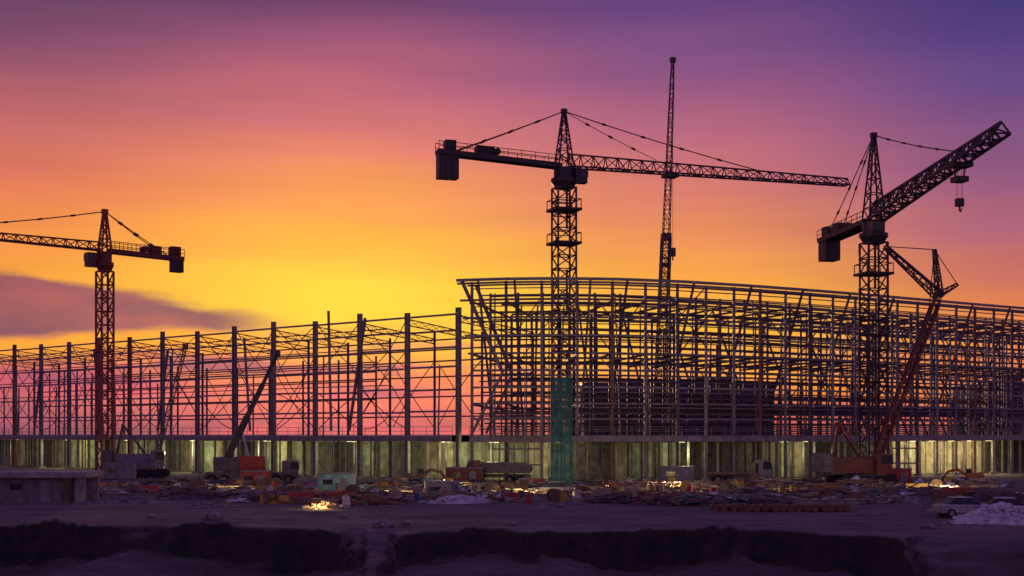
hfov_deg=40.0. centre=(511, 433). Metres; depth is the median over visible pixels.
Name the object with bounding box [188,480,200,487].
cable reel
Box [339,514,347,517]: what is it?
boulder
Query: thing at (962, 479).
scrap heap
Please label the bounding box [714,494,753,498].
rubble heap
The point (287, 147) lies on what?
sky
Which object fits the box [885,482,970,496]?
scrap heap
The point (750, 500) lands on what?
scrap heap
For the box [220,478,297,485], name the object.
scrap heap
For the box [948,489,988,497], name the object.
scrap heap
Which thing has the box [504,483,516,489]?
cable reel
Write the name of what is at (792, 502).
scrap heap
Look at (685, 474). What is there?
door
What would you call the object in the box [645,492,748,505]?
scrap heap
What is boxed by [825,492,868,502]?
scrap heap
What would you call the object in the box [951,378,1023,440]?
office block
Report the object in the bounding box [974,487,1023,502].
scrap heap
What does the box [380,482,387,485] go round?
work light
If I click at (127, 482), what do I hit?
scrap heap
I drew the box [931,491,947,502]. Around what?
cable reel
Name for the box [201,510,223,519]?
boulder
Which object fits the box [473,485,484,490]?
crate
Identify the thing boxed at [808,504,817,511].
clay pipe
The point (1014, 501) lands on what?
parked car
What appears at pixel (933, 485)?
scrap heap
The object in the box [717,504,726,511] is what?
clay pipe
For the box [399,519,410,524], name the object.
boulder
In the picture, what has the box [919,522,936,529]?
boulder
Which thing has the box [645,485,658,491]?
crate
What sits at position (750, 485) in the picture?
cable reel
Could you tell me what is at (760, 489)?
scrap heap
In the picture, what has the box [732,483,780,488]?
scrap heap
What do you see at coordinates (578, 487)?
steel beam
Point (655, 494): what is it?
scrap heap
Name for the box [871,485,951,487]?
scrap heap
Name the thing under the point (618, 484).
scrap heap
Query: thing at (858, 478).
scrap heap
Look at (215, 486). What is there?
scrap heap
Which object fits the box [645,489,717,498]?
scrap heap
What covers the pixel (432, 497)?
plank stack
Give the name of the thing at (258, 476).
door
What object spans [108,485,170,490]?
scrap heap
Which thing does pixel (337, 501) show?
steel beam
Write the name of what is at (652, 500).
scrap heap
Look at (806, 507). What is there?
clay pipe
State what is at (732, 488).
scrap heap
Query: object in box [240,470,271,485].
site cabin
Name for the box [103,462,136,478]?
site cabin
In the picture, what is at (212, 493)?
plank stack
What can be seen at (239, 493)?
scrap heap
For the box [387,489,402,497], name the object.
cable reel
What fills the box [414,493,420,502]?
steel drum
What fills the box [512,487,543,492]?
scrap heap
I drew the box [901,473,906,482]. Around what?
door
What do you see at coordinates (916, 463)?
scaffold tower
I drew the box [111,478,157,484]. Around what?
scrap heap
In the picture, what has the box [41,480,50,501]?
door
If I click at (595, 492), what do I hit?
cable reel
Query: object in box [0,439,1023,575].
ground
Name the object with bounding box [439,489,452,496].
crate
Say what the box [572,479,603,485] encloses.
scrap heap
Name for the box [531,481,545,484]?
scrap heap
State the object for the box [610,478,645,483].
scrap heap
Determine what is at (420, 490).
crate
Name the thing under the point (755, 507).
clay pipe
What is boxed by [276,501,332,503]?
rebar bundle
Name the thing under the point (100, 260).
tower crane
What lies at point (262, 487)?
concrete barrier
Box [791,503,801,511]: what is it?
clay pipe
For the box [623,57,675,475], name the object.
crawler crane
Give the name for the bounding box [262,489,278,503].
cable reel
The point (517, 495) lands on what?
concrete barrier
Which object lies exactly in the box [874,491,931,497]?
scrap heap
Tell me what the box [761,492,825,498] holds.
scrap heap
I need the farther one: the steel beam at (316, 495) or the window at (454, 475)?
the window at (454, 475)
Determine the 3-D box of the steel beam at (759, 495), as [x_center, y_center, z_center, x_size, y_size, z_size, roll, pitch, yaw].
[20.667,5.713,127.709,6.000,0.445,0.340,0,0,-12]
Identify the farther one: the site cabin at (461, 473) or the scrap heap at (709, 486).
the site cabin at (461, 473)
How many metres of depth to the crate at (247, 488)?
135.32 m
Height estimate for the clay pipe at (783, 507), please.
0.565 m
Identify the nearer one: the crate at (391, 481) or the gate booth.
the gate booth
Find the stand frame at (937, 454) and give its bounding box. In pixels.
[456,277,1023,480]
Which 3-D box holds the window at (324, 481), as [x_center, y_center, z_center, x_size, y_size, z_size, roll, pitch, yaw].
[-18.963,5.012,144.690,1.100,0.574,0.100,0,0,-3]
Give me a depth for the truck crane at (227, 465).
165.32 m
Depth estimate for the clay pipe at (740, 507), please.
107.59 m
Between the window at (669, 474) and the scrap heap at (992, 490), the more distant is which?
the window at (669, 474)
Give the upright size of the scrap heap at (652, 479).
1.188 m
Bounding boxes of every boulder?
[147,513,156,517]
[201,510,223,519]
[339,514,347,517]
[372,518,393,527]
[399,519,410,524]
[507,521,516,524]
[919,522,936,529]
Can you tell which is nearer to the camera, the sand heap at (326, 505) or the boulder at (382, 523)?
the boulder at (382, 523)
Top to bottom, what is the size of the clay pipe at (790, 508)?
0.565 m
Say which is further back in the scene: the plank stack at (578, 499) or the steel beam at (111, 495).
the steel beam at (111, 495)
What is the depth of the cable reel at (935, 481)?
148.26 m
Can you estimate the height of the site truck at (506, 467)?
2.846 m
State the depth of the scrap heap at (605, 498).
120.77 m
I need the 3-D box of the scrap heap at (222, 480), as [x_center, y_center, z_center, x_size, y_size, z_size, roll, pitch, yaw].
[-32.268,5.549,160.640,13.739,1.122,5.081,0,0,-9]
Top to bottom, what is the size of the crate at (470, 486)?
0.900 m
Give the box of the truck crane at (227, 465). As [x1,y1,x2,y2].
[203,351,298,483]
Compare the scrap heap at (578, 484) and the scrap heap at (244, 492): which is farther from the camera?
the scrap heap at (578, 484)
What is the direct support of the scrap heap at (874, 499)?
on the ground
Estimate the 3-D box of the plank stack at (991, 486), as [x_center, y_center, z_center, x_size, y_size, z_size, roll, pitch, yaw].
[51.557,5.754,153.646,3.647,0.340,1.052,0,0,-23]
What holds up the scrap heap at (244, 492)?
on the ground
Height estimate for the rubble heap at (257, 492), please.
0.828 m
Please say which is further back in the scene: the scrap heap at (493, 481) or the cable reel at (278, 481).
the scrap heap at (493, 481)
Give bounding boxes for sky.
[0,0,1023,434]
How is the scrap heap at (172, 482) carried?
on the ground
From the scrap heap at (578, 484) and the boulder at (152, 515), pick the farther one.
the scrap heap at (578, 484)
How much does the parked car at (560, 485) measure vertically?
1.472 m
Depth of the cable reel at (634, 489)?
130.75 m
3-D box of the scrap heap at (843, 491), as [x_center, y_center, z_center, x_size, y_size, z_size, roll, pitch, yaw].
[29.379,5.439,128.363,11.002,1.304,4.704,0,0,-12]
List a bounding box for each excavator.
[403,468,446,480]
[941,468,983,479]
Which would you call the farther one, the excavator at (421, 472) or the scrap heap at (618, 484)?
the excavator at (421, 472)
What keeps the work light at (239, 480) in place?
on the ground
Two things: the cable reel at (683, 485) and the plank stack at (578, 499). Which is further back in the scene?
the cable reel at (683, 485)
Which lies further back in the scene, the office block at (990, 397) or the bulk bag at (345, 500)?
the office block at (990, 397)
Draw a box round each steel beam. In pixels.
[101,493,157,498]
[256,494,321,497]
[332,500,341,503]
[471,482,497,484]
[490,480,515,483]
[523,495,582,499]
[572,486,602,489]
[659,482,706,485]
[709,494,765,496]
[788,484,843,488]
[796,499,865,504]
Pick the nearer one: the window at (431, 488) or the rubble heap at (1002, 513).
the rubble heap at (1002, 513)
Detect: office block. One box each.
[579,376,773,464]
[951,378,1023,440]
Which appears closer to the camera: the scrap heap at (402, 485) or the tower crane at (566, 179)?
the scrap heap at (402, 485)
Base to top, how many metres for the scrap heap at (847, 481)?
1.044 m
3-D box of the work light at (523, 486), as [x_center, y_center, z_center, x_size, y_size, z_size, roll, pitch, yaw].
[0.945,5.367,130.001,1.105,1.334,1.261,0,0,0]
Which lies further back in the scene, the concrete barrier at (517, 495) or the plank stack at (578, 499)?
the concrete barrier at (517, 495)
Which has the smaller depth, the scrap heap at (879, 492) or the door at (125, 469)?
the scrap heap at (879, 492)
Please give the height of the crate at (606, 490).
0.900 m
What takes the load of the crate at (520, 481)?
on the ground
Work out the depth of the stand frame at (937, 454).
186.04 m
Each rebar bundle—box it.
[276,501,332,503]
[324,490,344,491]
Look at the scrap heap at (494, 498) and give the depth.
125.74 m
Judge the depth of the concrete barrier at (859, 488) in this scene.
143.96 m
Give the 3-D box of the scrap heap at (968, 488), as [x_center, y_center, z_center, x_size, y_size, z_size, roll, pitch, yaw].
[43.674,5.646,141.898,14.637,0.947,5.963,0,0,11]
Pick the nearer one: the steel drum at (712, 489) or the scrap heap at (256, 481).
the steel drum at (712, 489)
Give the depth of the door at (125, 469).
182.92 m
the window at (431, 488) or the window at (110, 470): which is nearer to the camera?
the window at (431, 488)
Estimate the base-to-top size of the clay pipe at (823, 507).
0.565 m
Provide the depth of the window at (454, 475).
166.82 m
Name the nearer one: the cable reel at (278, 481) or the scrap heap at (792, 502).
the scrap heap at (792, 502)
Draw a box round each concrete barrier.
[138,485,159,491]
[254,486,277,489]
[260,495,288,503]
[288,492,314,497]
[325,493,350,496]
[494,492,519,499]
[840,486,863,490]
[906,483,928,488]
[941,487,966,493]
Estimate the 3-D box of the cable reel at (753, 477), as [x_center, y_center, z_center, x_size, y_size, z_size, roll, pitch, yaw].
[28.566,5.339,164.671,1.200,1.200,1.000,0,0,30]
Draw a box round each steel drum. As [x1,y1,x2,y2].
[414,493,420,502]
[525,493,531,503]
[560,492,566,501]
[687,484,692,491]
[710,487,715,491]
[778,486,784,493]
[790,486,795,490]
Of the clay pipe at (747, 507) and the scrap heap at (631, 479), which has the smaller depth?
the clay pipe at (747, 507)
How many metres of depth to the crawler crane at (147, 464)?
190.39 m
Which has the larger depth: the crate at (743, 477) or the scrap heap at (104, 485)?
the crate at (743, 477)
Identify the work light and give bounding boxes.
[236,479,243,482]
[308,498,320,509]
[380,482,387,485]
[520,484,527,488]
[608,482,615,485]
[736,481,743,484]
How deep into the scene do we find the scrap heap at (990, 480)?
158.48 m
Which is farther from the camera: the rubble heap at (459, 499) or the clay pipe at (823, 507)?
the rubble heap at (459, 499)
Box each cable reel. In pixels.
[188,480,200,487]
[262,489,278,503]
[269,478,281,485]
[345,484,359,492]
[376,478,385,483]
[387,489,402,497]
[391,476,401,484]
[485,484,499,491]
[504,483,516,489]
[546,488,561,501]
[590,489,603,501]
[623,485,638,495]
[652,483,664,491]
[680,480,690,491]
[744,484,758,493]
[750,474,761,483]
[930,479,942,486]
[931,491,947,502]
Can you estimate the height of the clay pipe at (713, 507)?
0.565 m
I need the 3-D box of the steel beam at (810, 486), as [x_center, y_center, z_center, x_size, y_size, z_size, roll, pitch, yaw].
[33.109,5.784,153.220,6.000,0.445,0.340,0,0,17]
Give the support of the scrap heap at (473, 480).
on the ground
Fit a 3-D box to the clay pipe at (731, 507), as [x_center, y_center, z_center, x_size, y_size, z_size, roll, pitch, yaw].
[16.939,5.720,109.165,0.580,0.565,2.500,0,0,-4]
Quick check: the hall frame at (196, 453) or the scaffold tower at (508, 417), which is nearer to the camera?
the scaffold tower at (508, 417)
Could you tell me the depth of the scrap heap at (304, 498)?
121.36 m
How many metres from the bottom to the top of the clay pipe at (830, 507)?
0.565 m
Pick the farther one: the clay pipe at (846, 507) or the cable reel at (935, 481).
the cable reel at (935, 481)
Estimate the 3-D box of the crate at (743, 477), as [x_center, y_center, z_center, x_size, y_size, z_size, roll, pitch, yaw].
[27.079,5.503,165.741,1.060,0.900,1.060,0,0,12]
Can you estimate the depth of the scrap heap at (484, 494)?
124.21 m
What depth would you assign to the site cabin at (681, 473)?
170.80 m
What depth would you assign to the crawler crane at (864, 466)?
164.22 m
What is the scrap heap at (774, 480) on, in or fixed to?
on the ground
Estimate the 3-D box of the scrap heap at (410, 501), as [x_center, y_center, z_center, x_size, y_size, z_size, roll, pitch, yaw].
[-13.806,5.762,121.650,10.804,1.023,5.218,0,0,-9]
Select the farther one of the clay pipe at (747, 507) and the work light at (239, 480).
the work light at (239, 480)
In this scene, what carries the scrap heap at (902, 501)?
on the ground
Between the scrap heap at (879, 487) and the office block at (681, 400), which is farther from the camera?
the office block at (681, 400)
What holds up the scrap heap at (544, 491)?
on the ground
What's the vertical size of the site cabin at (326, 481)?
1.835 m
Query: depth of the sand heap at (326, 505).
111.56 m
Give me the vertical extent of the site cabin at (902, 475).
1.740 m
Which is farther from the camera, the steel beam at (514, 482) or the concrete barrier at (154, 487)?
the steel beam at (514, 482)
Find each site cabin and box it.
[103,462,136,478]
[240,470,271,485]
[317,473,355,489]
[424,480,459,492]
[445,467,484,480]
[659,466,694,481]
[877,468,911,482]
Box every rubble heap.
[84,496,183,503]
[153,492,223,499]
[230,491,278,499]
[351,491,386,494]
[418,494,497,503]
[494,490,540,497]
[531,501,597,507]
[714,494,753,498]
[777,490,831,494]
[878,496,932,503]
[943,501,1023,524]
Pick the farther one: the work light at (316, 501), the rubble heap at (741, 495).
the rubble heap at (741, 495)
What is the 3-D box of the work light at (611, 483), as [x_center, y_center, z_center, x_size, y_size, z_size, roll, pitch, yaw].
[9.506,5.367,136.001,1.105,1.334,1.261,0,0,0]
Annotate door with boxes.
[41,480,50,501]
[123,467,128,478]
[257,475,263,484]
[340,478,347,489]
[469,472,475,479]
[682,471,688,481]
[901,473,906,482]
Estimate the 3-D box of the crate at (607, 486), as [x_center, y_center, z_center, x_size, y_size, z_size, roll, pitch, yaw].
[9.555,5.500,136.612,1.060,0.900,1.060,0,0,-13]
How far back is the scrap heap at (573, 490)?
132.76 m
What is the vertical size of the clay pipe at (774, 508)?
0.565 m
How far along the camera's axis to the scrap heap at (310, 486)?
141.29 m
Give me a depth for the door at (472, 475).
166.61 m
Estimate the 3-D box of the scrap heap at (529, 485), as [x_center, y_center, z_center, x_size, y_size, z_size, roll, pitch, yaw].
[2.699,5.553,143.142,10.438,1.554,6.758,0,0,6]
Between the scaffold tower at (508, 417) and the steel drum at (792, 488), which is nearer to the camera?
the steel drum at (792, 488)
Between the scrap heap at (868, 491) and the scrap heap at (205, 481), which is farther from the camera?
the scrap heap at (205, 481)
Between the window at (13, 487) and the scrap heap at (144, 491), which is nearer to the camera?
the window at (13, 487)
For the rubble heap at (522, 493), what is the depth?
129.44 m
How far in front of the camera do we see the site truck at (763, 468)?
167.95 m
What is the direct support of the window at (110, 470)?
in the site cabin at (119, 470)
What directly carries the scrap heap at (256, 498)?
on the ground
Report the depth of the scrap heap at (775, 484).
148.44 m
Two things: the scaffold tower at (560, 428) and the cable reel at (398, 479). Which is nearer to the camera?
the scaffold tower at (560, 428)
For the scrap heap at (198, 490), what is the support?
on the ground
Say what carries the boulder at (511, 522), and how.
on the ground
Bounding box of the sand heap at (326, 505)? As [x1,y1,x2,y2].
[301,501,349,508]
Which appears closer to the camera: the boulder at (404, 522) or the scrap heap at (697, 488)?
the boulder at (404, 522)
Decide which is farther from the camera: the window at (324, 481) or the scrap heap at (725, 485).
the scrap heap at (725, 485)
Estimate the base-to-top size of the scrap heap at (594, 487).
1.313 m
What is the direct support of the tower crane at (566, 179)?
on the ground
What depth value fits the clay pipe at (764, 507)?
107.97 m
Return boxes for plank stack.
[199,493,230,496]
[321,499,356,503]
[403,496,436,499]
[571,498,611,501]
[968,484,998,487]
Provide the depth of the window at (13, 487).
121.04 m
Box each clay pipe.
[710,504,717,510]
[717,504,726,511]
[724,503,736,510]
[735,504,744,511]
[744,504,750,511]
[751,504,759,511]
[758,503,768,511]
[766,504,779,511]
[776,504,786,511]
[784,504,794,511]
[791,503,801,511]
[800,504,810,511]
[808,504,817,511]
[814,504,827,511]
[826,504,834,511]
[833,503,842,511]
[841,503,850,511]
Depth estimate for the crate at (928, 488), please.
132.58 m
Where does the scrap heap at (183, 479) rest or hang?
on the ground
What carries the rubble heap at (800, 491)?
on the ground
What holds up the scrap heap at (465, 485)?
on the ground
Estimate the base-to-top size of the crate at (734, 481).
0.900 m
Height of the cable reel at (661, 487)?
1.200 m
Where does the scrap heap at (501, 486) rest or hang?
on the ground
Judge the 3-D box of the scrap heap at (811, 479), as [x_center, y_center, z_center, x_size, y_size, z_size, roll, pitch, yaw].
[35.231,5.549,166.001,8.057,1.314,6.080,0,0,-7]
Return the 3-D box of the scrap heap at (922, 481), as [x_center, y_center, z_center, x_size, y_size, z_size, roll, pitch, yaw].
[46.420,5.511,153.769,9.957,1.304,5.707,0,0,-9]
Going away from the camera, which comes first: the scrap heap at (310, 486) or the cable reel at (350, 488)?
the cable reel at (350, 488)
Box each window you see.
[9,484,22,490]
[108,468,115,472]
[244,476,252,480]
[323,480,332,484]
[430,487,439,490]
[451,473,460,477]
[666,472,674,476]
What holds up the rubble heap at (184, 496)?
on the ground
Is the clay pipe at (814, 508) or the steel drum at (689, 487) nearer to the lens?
the clay pipe at (814, 508)
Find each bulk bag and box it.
[342,494,350,504]
[572,490,580,497]
[946,481,954,485]
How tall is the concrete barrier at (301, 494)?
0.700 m
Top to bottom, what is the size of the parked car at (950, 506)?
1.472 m
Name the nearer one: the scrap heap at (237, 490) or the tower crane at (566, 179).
the scrap heap at (237, 490)
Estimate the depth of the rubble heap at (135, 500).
121.17 m
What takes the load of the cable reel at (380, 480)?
on the ground
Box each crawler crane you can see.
[103,344,188,477]
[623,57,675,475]
[812,244,958,485]
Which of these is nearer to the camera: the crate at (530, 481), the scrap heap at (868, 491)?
the scrap heap at (868, 491)
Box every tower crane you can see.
[0,209,184,478]
[435,108,850,478]
[817,121,1010,474]
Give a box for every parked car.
[529,481,574,493]
[931,496,981,517]
[979,497,1023,507]
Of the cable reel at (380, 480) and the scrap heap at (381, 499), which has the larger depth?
the cable reel at (380, 480)
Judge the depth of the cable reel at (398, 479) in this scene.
155.59 m
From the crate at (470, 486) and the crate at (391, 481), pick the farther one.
the crate at (391, 481)
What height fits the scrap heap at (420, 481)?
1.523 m
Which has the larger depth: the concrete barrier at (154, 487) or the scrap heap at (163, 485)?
the scrap heap at (163, 485)
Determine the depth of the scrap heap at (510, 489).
131.97 m
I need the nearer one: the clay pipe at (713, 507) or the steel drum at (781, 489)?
the clay pipe at (713, 507)
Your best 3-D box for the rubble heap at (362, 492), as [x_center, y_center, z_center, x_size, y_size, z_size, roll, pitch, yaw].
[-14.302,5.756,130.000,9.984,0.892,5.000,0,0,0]
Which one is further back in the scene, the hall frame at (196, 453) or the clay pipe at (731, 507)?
the hall frame at (196, 453)
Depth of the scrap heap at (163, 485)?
152.84 m
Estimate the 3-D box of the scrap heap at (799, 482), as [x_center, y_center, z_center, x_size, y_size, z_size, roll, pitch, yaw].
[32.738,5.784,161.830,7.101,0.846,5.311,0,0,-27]
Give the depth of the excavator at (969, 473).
170.20 m
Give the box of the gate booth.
[0,471,106,503]
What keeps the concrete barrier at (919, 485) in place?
on the ground
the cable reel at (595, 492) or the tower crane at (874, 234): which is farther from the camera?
the tower crane at (874, 234)
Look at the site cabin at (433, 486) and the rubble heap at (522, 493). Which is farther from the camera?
the site cabin at (433, 486)
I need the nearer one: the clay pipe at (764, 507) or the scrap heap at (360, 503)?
the clay pipe at (764, 507)
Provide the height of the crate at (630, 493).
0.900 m
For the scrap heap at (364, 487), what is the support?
on the ground
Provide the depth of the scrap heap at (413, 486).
147.81 m
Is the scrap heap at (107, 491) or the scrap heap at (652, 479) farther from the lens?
the scrap heap at (652, 479)
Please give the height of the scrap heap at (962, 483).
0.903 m
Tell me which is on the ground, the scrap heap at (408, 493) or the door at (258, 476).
the scrap heap at (408, 493)
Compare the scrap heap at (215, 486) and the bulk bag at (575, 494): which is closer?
the bulk bag at (575, 494)
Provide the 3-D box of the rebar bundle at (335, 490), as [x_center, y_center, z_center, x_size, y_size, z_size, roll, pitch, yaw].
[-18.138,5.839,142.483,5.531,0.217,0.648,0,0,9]
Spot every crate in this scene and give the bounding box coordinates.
[238,486,251,489]
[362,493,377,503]
[386,480,396,484]
[412,488,426,492]
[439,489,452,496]
[468,484,481,488]
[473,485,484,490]
[516,480,527,483]
[521,478,533,484]
[601,488,611,493]
[604,485,616,490]
[620,492,632,502]
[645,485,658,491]
[732,479,744,485]
[737,476,746,482]
[920,487,932,492]
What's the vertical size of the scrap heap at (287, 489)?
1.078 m
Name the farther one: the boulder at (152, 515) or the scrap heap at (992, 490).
the scrap heap at (992, 490)
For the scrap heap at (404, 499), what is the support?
on the ground
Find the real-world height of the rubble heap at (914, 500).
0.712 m
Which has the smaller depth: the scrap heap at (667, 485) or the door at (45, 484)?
the door at (45, 484)
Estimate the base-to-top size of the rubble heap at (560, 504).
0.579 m
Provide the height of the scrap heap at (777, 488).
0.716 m
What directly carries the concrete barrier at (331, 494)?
on the ground
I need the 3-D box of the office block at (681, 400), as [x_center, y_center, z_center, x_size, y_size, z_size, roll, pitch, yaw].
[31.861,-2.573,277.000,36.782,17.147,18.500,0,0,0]
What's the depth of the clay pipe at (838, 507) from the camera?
107.97 m
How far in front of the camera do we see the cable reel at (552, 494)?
123.36 m
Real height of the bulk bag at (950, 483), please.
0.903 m
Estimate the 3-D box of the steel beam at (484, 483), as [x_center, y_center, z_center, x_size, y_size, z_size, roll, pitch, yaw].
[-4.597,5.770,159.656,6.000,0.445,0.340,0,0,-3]
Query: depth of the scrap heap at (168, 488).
146.95 m
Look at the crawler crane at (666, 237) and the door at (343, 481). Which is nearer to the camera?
the door at (343, 481)
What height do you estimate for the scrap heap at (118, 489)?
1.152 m
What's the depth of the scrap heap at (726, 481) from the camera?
158.74 m
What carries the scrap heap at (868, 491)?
on the ground
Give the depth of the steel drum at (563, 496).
122.52 m
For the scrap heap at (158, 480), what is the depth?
164.43 m
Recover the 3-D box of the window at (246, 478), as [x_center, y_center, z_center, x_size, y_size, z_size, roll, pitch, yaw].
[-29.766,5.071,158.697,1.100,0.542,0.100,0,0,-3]
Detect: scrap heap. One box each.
[99,483,137,488]
[99,487,124,490]
[99,488,164,495]
[102,479,148,484]
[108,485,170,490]
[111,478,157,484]
[114,487,175,494]
[117,482,186,487]
[138,477,179,484]
[146,478,193,485]
[151,476,201,483]
[159,482,186,490]
[162,485,229,496]
[169,477,236,485]
[172,482,243,490]
[186,479,222,484]
[207,489,287,497]
[212,485,262,497]
[213,490,243,497]
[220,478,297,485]
[224,494,286,502]
[231,487,324,497]
[249,496,328,502]
[279,484,326,491]
[299,494,413,504]
[323,491,420,504]
[329,494,388,504]
[340,482,411,492]
[380,491,439,495]
[384,495,442,501]
[388,484,411,489]
[397,483,423,489]
[403,476,440,483]
[404,479,470,487]
[439,490,523,501]
[460,478,501,484]
[479,479,504,483]
[486,480,519,489]
[487,491,519,500]
[490,488,530,492]
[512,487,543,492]
[515,481,588,490]
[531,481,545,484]
[532,489,585,494]
[544,480,590,485]
[546,487,587,492]
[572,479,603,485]
[579,493,643,503]
[583,482,640,486]
[586,485,623,492]
[604,478,663,482]
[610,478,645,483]
[624,494,709,505]
[625,480,705,490]
[633,477,690,481]
[634,490,676,496]
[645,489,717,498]
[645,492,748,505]
[665,486,703,491]
[671,481,699,486]
[696,478,750,485]
[698,480,742,487]
[702,483,731,490]
[705,486,767,492]
[710,495,794,503]
[717,487,807,493]
[718,486,785,494]
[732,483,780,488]
[749,477,814,485]
[754,480,790,487]
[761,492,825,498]
[770,494,847,502]
[779,495,877,504]
[780,475,827,483]
[781,486,881,498]
[787,481,816,483]
[816,479,886,487]
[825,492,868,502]
[840,476,904,485]
[843,494,931,503]
[845,490,899,495]
[861,486,917,491]
[862,487,899,497]
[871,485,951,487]
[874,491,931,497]
[883,494,928,503]
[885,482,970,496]
[889,478,967,487]
[915,482,977,488]
[932,486,1023,493]
[936,476,1019,484]
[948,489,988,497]
[954,480,989,485]
[956,485,1023,493]
[959,477,1021,486]
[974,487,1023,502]
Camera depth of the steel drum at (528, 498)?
120.19 m
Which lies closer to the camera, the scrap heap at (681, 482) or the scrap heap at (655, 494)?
the scrap heap at (655, 494)
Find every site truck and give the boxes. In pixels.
[466,460,532,480]
[705,460,772,481]
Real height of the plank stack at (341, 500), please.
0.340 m
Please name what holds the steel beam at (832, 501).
on the ground
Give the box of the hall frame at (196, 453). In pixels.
[0,307,533,479]
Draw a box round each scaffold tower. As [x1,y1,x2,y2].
[492,373,540,480]
[550,372,571,485]
[892,445,919,479]

